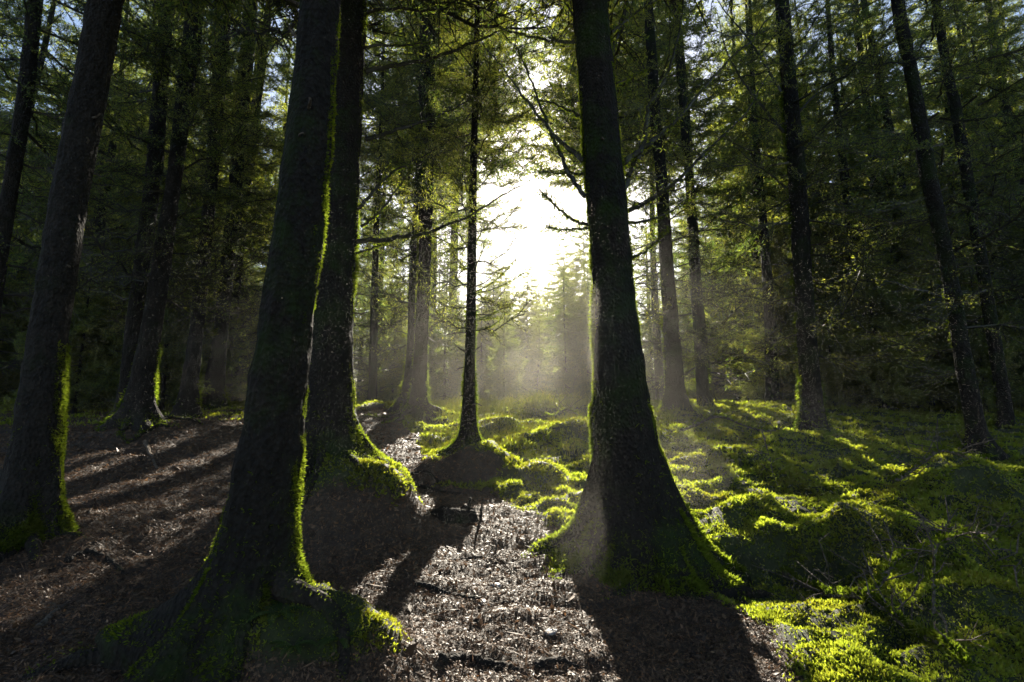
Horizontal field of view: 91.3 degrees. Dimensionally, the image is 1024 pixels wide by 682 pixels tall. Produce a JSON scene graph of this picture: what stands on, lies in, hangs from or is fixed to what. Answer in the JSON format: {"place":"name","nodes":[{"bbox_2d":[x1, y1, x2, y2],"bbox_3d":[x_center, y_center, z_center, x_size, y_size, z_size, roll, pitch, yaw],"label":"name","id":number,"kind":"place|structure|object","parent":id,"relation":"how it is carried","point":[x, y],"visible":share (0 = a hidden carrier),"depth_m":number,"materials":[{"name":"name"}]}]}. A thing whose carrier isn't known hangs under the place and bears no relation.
{"place":"outdoors","nodes":[
{"label":"outdoors","id":0,"kind":"place"},
{"bbox_2d":[0,400,1023,681],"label":"forest floor","id":1,"kind":"structure","parent":0,"point":[742,552],"depth_m":3.96,"materials":[{"name":"soil"}]},
{"bbox_2d":[0,188,32,400],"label":"young spruce","id":2,"kind":"object","parent":1,"relation":"on","point":[6,383],"visible":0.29,"depth_m":13.50,"materials":[{"name":"green plant"}]},
{"bbox_2d":[0,5,58,333],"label":"spruce tree","id":3,"kind":"object","parent":1,"relation":"on","point":[5,111],"visible":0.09,"depth_m":14.65,"materials":[{"name":"green plant"}]},
{"bbox_2d":[0,232,126,413],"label":"young spruce","id":4,"kind":"object","parent":1,"relation":"on","point":[84,360],"visible":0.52,"depth_m":11.52,"materials":[{"name":"green plant"}]},
{"bbox_2d":[0,0,133,358],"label":"spruce tree","id":5,"kind":"object","parent":1,"relation":"on","point":[63,55],"visible":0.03,"depth_m":17.04,"materials":[{"name":"green plant"}]},
{"bbox_2d":[0,0,136,376],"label":"spruce tree","id":6,"kind":"object","parent":1,"relation":"on","point":[13,275],"visible":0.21,"depth_m":12.78,"materials":[{"name":"green plant"}]},
{"bbox_2d":[0,0,141,233],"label":"spruce tree","id":7,"kind":"object","parent":1,"relation":"on","point":[2,167],"visible":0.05,"depth_m":18.72,"materials":[{"name":"green plant"}]},
{"bbox_2d":[12,22,148,363],"bbox_3d":[-13.720,-5.427,16.709,4.166,15.702,4.046,0,-7,0],"label":"spruce tree","id":8,"kind":"object","parent":1,"relation":"on","point":[95,212],"visible":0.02,"depth_m":16.44,"materials":[{"name":"green plant"}]},
{"bbox_2d":[10,0,171,361],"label":"spruce tree","id":9,"kind":"object","parent":1,"relation":"on","point":[99,220],"visible":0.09,"depth_m":15.61,"materials":[{"name":"green plant"}]},
{"bbox_2d":[69,278,121,399],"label":"young spruce","id":10,"kind":"object","parent":1,"relation":"on","point":[105,357],"visible":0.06,"depth_m":14.23,"materials":[{"name":"green plant"}]},
{"bbox_2d":[63,548,128,575],"bbox_3d":[-3.079,1.671,3.796,0.630,0.136,0.191,-2,-8,13],"label":"exposed root","id":11,"kind":"object","parent":1,"relation":"on","point":[90,551],"visible":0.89,"depth_m":3.83,"materials":[{"name":"brown plant"}]},
{"bbox_2d":[0,0,212,325],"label":"spruce tree","id":12,"kind":"object","parent":1,"relation":"on","point":[20,129],"visible":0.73,"depth_m":7.85,"materials":[{"name":"green plant"}]},
{"bbox_2d":[0,0,287,428],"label":"spruce tree","id":13,"kind":"object","parent":1,"relation":"on","point":[160,76],"visible":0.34,"depth_m":9.57,"materials":[{"name":"green plant"}]},
{"bbox_2d":[30,0,263,382],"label":"spruce tree","id":14,"kind":"object","parent":1,"relation":"on","point":[137,197],"visible":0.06,"depth_m":14.29,"materials":[{"name":"green plant"}]},
{"bbox_2d":[2,0,294,443],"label":"spruce tree","id":15,"kind":"object","parent":1,"relation":"on","point":[139,411],"visible":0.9,"depth_m":8.94,"materials":[{"name":"green plant"}]},
{"bbox_2d":[92,195,226,411],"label":"young spruce","id":16,"kind":"object","parent":1,"relation":"on","point":[173,355],"visible":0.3,"depth_m":11.83,"materials":[{"name":"green plant"}]},
{"bbox_2d":[93,0,283,417],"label":"spruce tree","id":17,"kind":"object","parent":1,"relation":"on","point":[188,401],"visible":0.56,"depth_m":11.50,"materials":[{"name":"green plant"}]},
{"bbox_2d":[106,0,292,409],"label":"spruce tree","id":18,"kind":"object","parent":1,"relation":"on","point":[215,374],"visible":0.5,"depth_m":12.90,"materials":[{"name":"green plant"}]},
{"bbox_2d":[116,12,287,401],"bbox_3d":[-9.512,-6.095,17.806,5.142,17.323,6.244,-3,-9,20],"label":"spruce tree","id":19,"kind":"object","parent":1,"relation":"on","point":[267,157],"visible":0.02,"depth_m":17.28,"materials":[{"name":"green plant"}]},
{"bbox_2d":[159,253,250,399],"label":"young spruce","id":20,"kind":"object","parent":1,"relation":"on","point":[236,352],"visible":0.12,"depth_m":13.56,"materials":[{"name":"green plant"}]},
{"bbox_2d":[122,2,291,398],"bbox_3d":[-8.138,-6.434,15.470,4.514,17.421,5.449,-2,-8,12],"label":"spruce tree","id":21,"kind":"object","parent":1,"relation":"on","point":[239,367],"visible":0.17,"depth_m":14.83,"materials":[{"name":"green plant"}]},
{"bbox_2d":[0,0,422,566],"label":"spruce tree","id":22,"kind":"object","parent":1,"relation":"on","point":[35,511],"visible":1,"depth_m":4.39,"materials":[{"name":"brown plant"}]},
{"bbox_2d":[13,0,456,681],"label":"spruce tree","id":23,"kind":"object","parent":1,"relation":"on","point":[197,628],"visible":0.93,"depth_m":2.58,"materials":[{"name":"brown plant"}]},
{"bbox_2d":[234,275,264,399],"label":"young spruce","id":24,"kind":"object","parent":1,"relation":"on","point":[253,330],"visible":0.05,"depth_m":17.45,"materials":[{"name":"green plant"}]},
{"bbox_2d":[208,29,293,386],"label":"spruce tree","id":25,"kind":"object","parent":1,"relation":"on","point":[284,113],"visible":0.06,"depth_m":19.80,"materials":[{"name":"green plant"}]},
{"bbox_2d":[219,7,367,231],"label":"spruce tree","id":26,"kind":"object","parent":1,"relation":"on","point":[282,91],"visible":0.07,"depth_m":17.42,"materials":[{"name":"green plant"}]},
{"bbox_2d":[258,8,437,376],"bbox_3d":[-6.009,-6.925,19.006,6.539,19.431,6.135,-1,-9,0],"label":"spruce tree","id":27,"kind":"object","parent":1,"relation":"on","point":[366,245],"visible":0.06,"depth_m":18.49,"materials":[{"name":"green plant"}]},
{"bbox_2d":[353,114,399,400],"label":"spruce tree","id":28,"kind":"object","parent":1,"relation":"on","point":[369,268],"visible":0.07,"depth_m":22.75,"materials":[{"name":"green plant"}]},
{"bbox_2d":[353,101,409,400],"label":"spruce tree","id":29,"kind":"object","parent":1,"relation":"on","point":[382,281],"visible":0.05,"depth_m":24.98,"materials":[{"name":"green plant"}]},
{"bbox_2d":[356,279,407,401],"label":"young spruce","id":30,"kind":"object","parent":1,"relation":"on","point":[387,390],"visible":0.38,"depth_m":23.60,"materials":[{"name":"green plant"}]},
{"bbox_2d":[202,0,569,506],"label":"spruce tree","id":31,"kind":"object","parent":1,"relation":"on","point":[333,426],"visible":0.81,"depth_m":5.21,"materials":[{"name":"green plant"}]},
{"bbox_2d":[0,404,815,681],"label":"leaf litter","id":32,"kind":"object","parent":1,"relation":"on","point":[409,650],"visible":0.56,"depth_m":3.37,"materials":[{"name":"brown plant"}]},
{"bbox_2d":[353,0,468,412],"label":"spruce tree","id":33,"kind":"object","parent":1,"relation":"on","point":[400,401],"visible":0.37,"depth_m":11.70,"materials":[{"name":"green plant"}]},
{"bbox_2d":[360,0,465,400],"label":"spruce tree","id":34,"kind":"object","parent":1,"relation":"on","point":[372,382],"visible":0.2,"depth_m":15.94,"materials":[{"name":"green plant"}]},
{"bbox_2d":[361,12,480,308],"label":"spruce tree","id":35,"kind":"object","parent":1,"relation":"on","point":[463,198],"visible":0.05,"depth_m":22.73,"materials":[{"name":"green plant"}]},
{"bbox_2d":[357,0,509,423],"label":"spruce tree","id":36,"kind":"object","parent":1,"relation":"on","point":[419,406],"visible":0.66,"depth_m":11.03,"materials":[{"name":"green plant"}]},
{"bbox_2d":[385,11,489,400],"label":"spruce tree","id":37,"kind":"object","parent":1,"relation":"on","point":[458,77],"visible":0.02,"depth_m":24.16,"materials":[{"name":"green plant"}]},
{"bbox_2d":[362,0,529,190],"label":"spruce tree","id":38,"kind":"object","parent":1,"relation":"on","point":[446,126],"visible":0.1,"depth_m":18.77,"materials":[{"name":"green plant"}]},
{"bbox_2d":[427,257,482,400],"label":"young conifer","id":39,"kind":"object","parent":1,"relation":"on","point":[441,376],"visible":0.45,"depth_m":18.78,"materials":[{"name":"green wood"}]},
{"bbox_2d":[430,497,483,524],"bbox_3d":[-0.517,1.634,4.731,0.742,0.309,0.481,0,-8,0],"label":"broken stump","id":40,"kind":"object","parent":1,"relation":"on","point":[464,514],"visible":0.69,"depth_m":4.66,"materials":[{"name":"brown wood"}]},
{"bbox_2d":[383,3,531,390],"bbox_3d":[-3.417,-9.565,26.835,7.827,27.363,6.533,4,-9,-26],"label":"spruce tree","id":41,"kind":"object","parent":1,"relation":"on","point":[494,204],"visible":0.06,"depth_m":26.07,"materials":[{"name":"green plant"}]},
{"bbox_2d":[371,0,548,453],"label":"spruce tree","id":42,"kind":"object","parent":1,"relation":"on","point":[468,432],"visible":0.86,"depth_m":6.95,"materials":[{"name":"green plant"}]},
{"bbox_2d":[374,0,565,371],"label":"spruce tree","id":43,"kind":"object","parent":1,"relation":"on","point":[507,108],"visible":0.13,"depth_m":21.46,"materials":[{"name":"green plant"}]},
{"bbox_2d":[429,648,519,672],"bbox_3d":[-0.195,1.648,2.583,0.474,0.133,0.198,0,-8,0],"label":"exposed root","id":44,"kind":"object","parent":1,"relation":"on","point":[446,657],"visible":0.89,"depth_m":2.60,"materials":[{"name":"brown plant"}]},
{"bbox_2d":[378,1,576,260],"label":"spruce tree","id":45,"kind":"object","parent":1,"relation":"on","point":[526,42],"visible":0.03,"depth_m":30.94,"materials":[{"name":"green plant"}]},
{"bbox_2d":[456,280,508,400],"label":"young conifer","id":46,"kind":"object","parent":1,"relation":"on","point":[484,371],"visible":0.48,"depth_m":23.76,"materials":[{"name":"green wood"}]},
{"bbox_2d":[477,254,524,398],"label":"young conifer","id":47,"kind":"object","parent":1,"relation":"on","point":[494,291],"visible":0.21,"depth_m":27.46,"materials":[{"name":"green plant"}]},
{"bbox_2d":[480,295,529,400],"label":"young conifer","id":48,"kind":"object","parent":1,"relation":"on","point":[500,368],"visible":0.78,"depth_m":17.86,"materials":[{"name":"green wood"}]},
{"bbox_2d":[476,266,537,392],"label":"young conifer","id":49,"kind":"object","parent":1,"relation":"on","point":[524,348],"visible":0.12,"depth_m":33.28,"materials":[{"name":"green plant"}]},
{"bbox_2d":[0,397,1023,681],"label":"moss","id":50,"kind":"object","parent":1,"relation":"on","point":[972,573],"visible":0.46,"depth_m":4.66,"materials":[{"name":"green plant"}]},
{"bbox_2d":[505,263,552,393],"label":"young conifer","id":51,"kind":"object","parent":1,"relation":"on","point":[526,322],"visible":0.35,"depth_m":34.42,"materials":[{"name":"green wood"}]},
{"bbox_2d":[514,309,553,399],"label":"young conifer","id":52,"kind":"object","parent":1,"relation":"on","point":[532,364],"visible":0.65,"depth_m":22.95,"materials":[{"name":"green wood"}]},
{"bbox_2d":[515,243,590,399],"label":"young conifer","id":53,"kind":"object","parent":1,"relation":"on","point":[570,282],"visible":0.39,"depth_m":31.65,"materials":[{"name":"green wood"}]},
{"bbox_2d":[534,655,580,668],"bbox_3d":[0.233,1.684,2.610,0.243,0.069,0.082,0,-8,0],"label":"exposed root","id":54,"kind":"object","parent":1,"relation":"on","point":[542,662],"visible":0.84,"depth_m":2.60,"materials":[{"name":"brown plant"}]},
{"bbox_2d":[530,267,592,400],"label":"young conifer","id":55,"kind":"object","parent":1,"relation":"on","point":[559,376],"visible":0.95,"depth_m":18.91,"materials":[{"name":"green plant"}]},
{"bbox_2d":[545,216,592,389],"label":"young conifer","id":56,"kind":"object","parent":1,"relation":"on","point":[576,267],"visible":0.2,"depth_m":34.82,"materials":[{"name":"plant"}]},
{"bbox_2d":[555,257,592,398],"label":"young conifer","id":57,"kind":"object","parent":1,"relation":"on","point":[580,302],"visible":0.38,"depth_m":20.74,"materials":[{"name":"plant"}]},
{"bbox_2d":[518,3,666,190],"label":"spruce tree","id":58,"kind":"object","parent":1,"relation":"on","point":[536,122],"visible":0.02,"depth_m":30.26,"materials":[{"name":"green plant"}]},
{"bbox_2d":[521,8,667,194],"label":"spruce tree","id":59,"kind":"object","parent":1,"relation":"on","point":[538,158],"visible":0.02,"depth_m":27.00,"materials":[{"name":"green plant"}]},
{"bbox_2d":[487,0,716,193],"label":"spruce tree","id":60,"kind":"object","parent":1,"relation":"on","point":[553,86],"visible":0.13,"depth_m":22.53,"materials":[{"name":"green plant"}]},
{"bbox_2d":[513,0,700,189],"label":"spruce tree","id":61,"kind":"object","parent":1,"relation":"on","point":[625,126],"visible":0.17,"depth_m":16.36,"materials":[{"name":"green plant"}]},
{"bbox_2d":[486,0,778,605],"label":"spruce tree","id":62,"kind":"object","parent":1,"relation":"on","point":[632,525],"visible":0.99,"depth_m":4.10,"materials":[{"name":"brown plant"}]},
{"bbox_2d":[546,0,741,314],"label":"spruce tree","id":63,"kind":"object","parent":1,"relation":"on","point":[672,172],"visible":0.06,"depth_m":20.95,"materials":[{"name":"green plant"}]},
{"bbox_2d":[580,3,709,399],"bbox_3d":[6.421,-8.415,23.817,6.470,23.965,6.234,-7,-11,41],"label":"spruce tree","id":64,"kind":"object","parent":1,"relation":"on","point":[657,369],"visible":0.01,"depth_m":22.43,"materials":[{"name":"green plant"}]},
{"bbox_2d":[637,282,664,399],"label":"young conifer","id":65,"kind":"object","parent":1,"relation":"on","point":[646,350],"visible":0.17,"depth_m":30.83,"materials":[{"name":"green wood"}]},
{"bbox_2d":[573,0,758,415],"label":"spruce tree","id":66,"kind":"object","parent":1,"relation":"on","point":[675,393],"visible":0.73,"depth_m":11.49,"materials":[{"name":"green plant"}]},
{"bbox_2d":[390,384,948,457],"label":"grass","id":67,"kind":"structure","parent":1,"relation":"on","point":[503,402],"depth_m":10.02,"materials":[{"name":"green plant"}]},
{"bbox_2d":[653,241,723,397],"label":"young conifer","id":68,"kind":"object","parent":1,"relation":"on","point":[683,319],"visible":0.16,"depth_m":26.07,"materials":[{"name":"green plant"}]},
{"bbox_2d":[639,2,770,406],"bbox_3d":[5.085,-5.886,14.195,3.335,16.167,3.359,-2,-8,17],"label":"spruce tree","id":69,"kind":"object","parent":1,"relation":"on","point":[702,382],"visible":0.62,"depth_m":13.53,"materials":[{"name":"green plant"}]},
{"bbox_2d":[623,0,794,400],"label":"spruce tree","id":70,"kind":"object","parent":1,"relation":"on","point":[744,246],"visible":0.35,"depth_m":15.42,"materials":[{"name":"green plant"}]},
{"bbox_2d":[681,273,745,401],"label":"young spruce","id":71,"kind":"object","parent":1,"relation":"on","point":[716,392],"visible":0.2,"depth_m":21.98,"materials":[{"name":"green plant"}]},
{"bbox_2d":[661,50,770,399],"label":"spruce tree","id":72,"kind":"object","parent":1,"relation":"on","point":[690,308],"visible":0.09,"depth_m":23.49,"materials":[{"name":"green plant"}]},
{"bbox_2d":[676,399,790,431],"bbox_3d":[3.852,1.308,8.861,1.923,0.630,1.165,-2,-8,16],"label":"fallen branch","id":73,"kind":"object","parent":1,"relation":"on","point":[711,416],"visible":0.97,"depth_m":8.80,"materials":[{"name":"green plant"}]},
{"bbox_2d":[673,0,814,400],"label":"spruce tree","id":74,"kind":"object","parent":1,"relation":"on","point":[725,56],"visible":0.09,"depth_m":22.24,"materials":[{"name":"green plant"}]},
{"bbox_2d":[673,13,822,396],"bbox_3d":[9.349,-5.419,19.535,6.602,16.498,5.478,1,-8,0],"label":"spruce tree","id":75,"kind":"object","parent":1,"relation":"on","point":[716,384],"visible":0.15,"depth_m":19.49,"materials":[{"name":"green plant"}]},
{"bbox_2d":[718,227,797,400],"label":"young spruce","id":76,"kind":"object","parent":1,"relation":"on","point":[748,389],"visible":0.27,"depth_m":15.62,"materials":[{"name":"green plant"}]},
{"bbox_2d":[679,0,842,399],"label":"spruce tree","id":77,"kind":"object","parent":1,"relation":"on","point":[745,3],"visible":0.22,"depth_m":17.73,"materials":[{"name":"green plant"}]},
{"bbox_2d":[692,0,862,401],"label":"spruce tree","id":78,"kind":"object","parent":1,"relation":"on","point":[769,316],"visible":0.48,"depth_m":14.39,"materials":[{"name":"green plant"}]},
{"bbox_2d":[727,0,861,359],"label":"spruce tree","id":79,"kind":"object","parent":1,"relation":"on","point":[774,46],"visible":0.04,"depth_m":18.30,"materials":[{"name":"green plant"}]},
{"bbox_2d":[727,0,900,370],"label":"spruce tree","id":80,"kind":"object","parent":1,"relation":"on","point":[775,192],"visible":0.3,"depth_m":15.01,"materials":[{"name":"green plant"}]},
{"bbox_2d":[670,0,967,431],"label":"spruce tree","id":81,"kind":"object","parent":1,"relation":"on","point":[812,413],"visible":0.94,"depth_m":9.46,"materials":[{"name":"green plant"}]},
{"bbox_2d":[759,187,878,401],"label":"young spruce","id":82,"kind":"object","parent":1,"relation":"on","point":[824,268],"visible":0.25,"depth_m":13.72,"materials":[{"name":"green plant"}]},
{"bbox_2d":[768,0,869,327],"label":"spruce tree","id":83,"kind":"object","parent":1,"relation":"on","point":[803,34],"visible":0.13,"depth_m":16.61,"materials":[{"name":"green plant"}]},
{"bbox_2d":[745,0,932,402],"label":"spruce tree","id":84,"kind":"object","parent":1,"relation":"on","point":[850,31],"visible":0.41,"depth_m":13.82,"materials":[{"name":"green plant"}]},
{"bbox_2d":[815,282,869,408],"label":"young spruce","id":85,"kind":"object","parent":1,"relation":"on","point":[829,373],"visible":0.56,"depth_m":12.43,"materials":[{"name":"green plant"}]},
{"bbox_2d":[751,532,993,670],"bbox_3d":[2.184,1.551,3.201,0.695,0.451,1.737,0,-8,0],"label":"fallen branch","id":86,"kind":"object","parent":1,"relation":"on","point":[953,647],"visible":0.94,"depth_m":3.00,"materials":[{"name":"green plant"}]},
{"bbox_2d":[807,0,949,310],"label":"spruce tree","id":87,"kind":"object","parent":1,"relation":"on","point":[901,121],"visible":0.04,"depth_m":16.79,"materials":[{"name":"green plant"}]},
{"bbox_2d":[817,201,954,411],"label":"young spruce","id":88,"kind":"object","parent":1,"relation":"on","point":[886,376],"visible":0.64,"depth_m":12.02,"materials":[{"name":"green plant"}]},
{"bbox_2d":[798,0,990,331],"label":"spruce tree","id":89,"kind":"object","parent":1,"relation":"on","point":[859,47],"visible":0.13,"depth_m":15.73,"materials":[{"name":"green plant"}]},
{"bbox_2d":[789,0,1023,460],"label":"spruce tree","id":90,"kind":"object","parent":1,"relation":"on","point":[975,431],"visible":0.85,"depth_m":7.84,"materials":[{"name":"green plant"}]},
{"bbox_2d":[799,0,1014,399],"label":"spruce tree","id":91,"kind":"object","parent":1,"relation":"on","point":[898,176],"visible":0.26,"depth_m":14.12,"materials":[{"name":"green plant"}]},
{"bbox_2d":[824,493,1003,598],"bbox_3d":[2.933,1.411,3.636,1.792,0.526,0.653,4,-9,-25],"label":"fallen branch","id":92,"kind":"object","parent":1,"relation":"on","point":[890,563],"visible":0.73,"depth_m":3.49,"materials":[{"name":"brown wood"}]},
{"bbox_2d":[876,187,987,409],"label":"young spruce","id":93,"kind":"object","parent":1,"relation":"on","point":[936,360],"visible":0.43,"depth_m":12.41,"materials":[{"name":"green plant"}]},
{"bbox_2d":[847,0,1023,428],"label":"spruce tree","id":94,"kind":"object","parent":1,"relation":"on","point":[1005,411],"visible":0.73,"depth_m":10.01,"materials":[{"name":"green plant"}]},
{"bbox_2d":[858,0,1023,358],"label":"spruce tree","id":95,"kind":"object","parent":1,"relation":"on","point":[955,187],"visible":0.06,"depth_m":14.69,"materials":[{"name":"green plant"}]},
{"bbox_2d":[882,418,999,481],"bbox_3d":[4.478,1.137,5.327,1.466,0.645,0.606,3,-9,-20],"label":"fallen branch","id":96,"kind":"object","parent":1,"relation":"on","point":[919,462],"visible":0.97,"depth_m":5.23,"materials":[{"name":"brown wood"}]},
{"bbox_2d":[892,505,1023,617],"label":"fallen branch","id":97,"kind":"object","parent":1,"relation":"on","point":[945,538],"visible":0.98,"depth_m":3.14,"materials":[{"name":"brown wood"}]},
{"bbox_2d":[896,1,1023,388],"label":"spruce tree","id":98,"kind":"object","parent":1,"relation":"on","point":[960,29],"visible":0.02,"depth_m":17.69,"materials":[{"name":"green plant"}]},
{"bbox_2d":[897,0,1023,397],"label":"spruce tree","id":99,"kind":"object","parent":1,"relation":"on","point":[985,190],"visible":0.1,"depth_m":15.57,"materials":[{"name":"green plant"}]},
{"bbox_2d":[922,246,1023,411],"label":"young spruce","id":100,"kind":"object","parent":1,"relation":"on","point":[987,395],"visible":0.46,"depth_m":11.41,"materials":[{"name":"green plant"}]},
{"bbox_2d":[930,0,1023,323],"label":"spruce tree","id":101,"kind":"object","parent":1,"relation":"on","point":[1006,109],"visible":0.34,"depth_m":13.37,"materials":[{"name":"green plant"}]},
{"bbox_2d":[934,227,1023,400],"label":"young spruce","id":102,"kind":"object","parent":1,"relation":"on","point":[989,253],"visible":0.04,"depth_m":13.10,"materials":[{"name":"green plant"}]},
{"bbox_2d":[976,174,1023,409],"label":"young spruce","id":103,"kind":"object","parent":1,"relation":"on","point":[1017,357],"visible":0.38,"depth_m":12.09,"materials":[{"name":"green plant"}]},
{"bbox_2d":[0,0,1023,399],"label":"sky","id":104,"kind":"structure","parent":0,"point":[536,247],"materials":[{"name":"white"}]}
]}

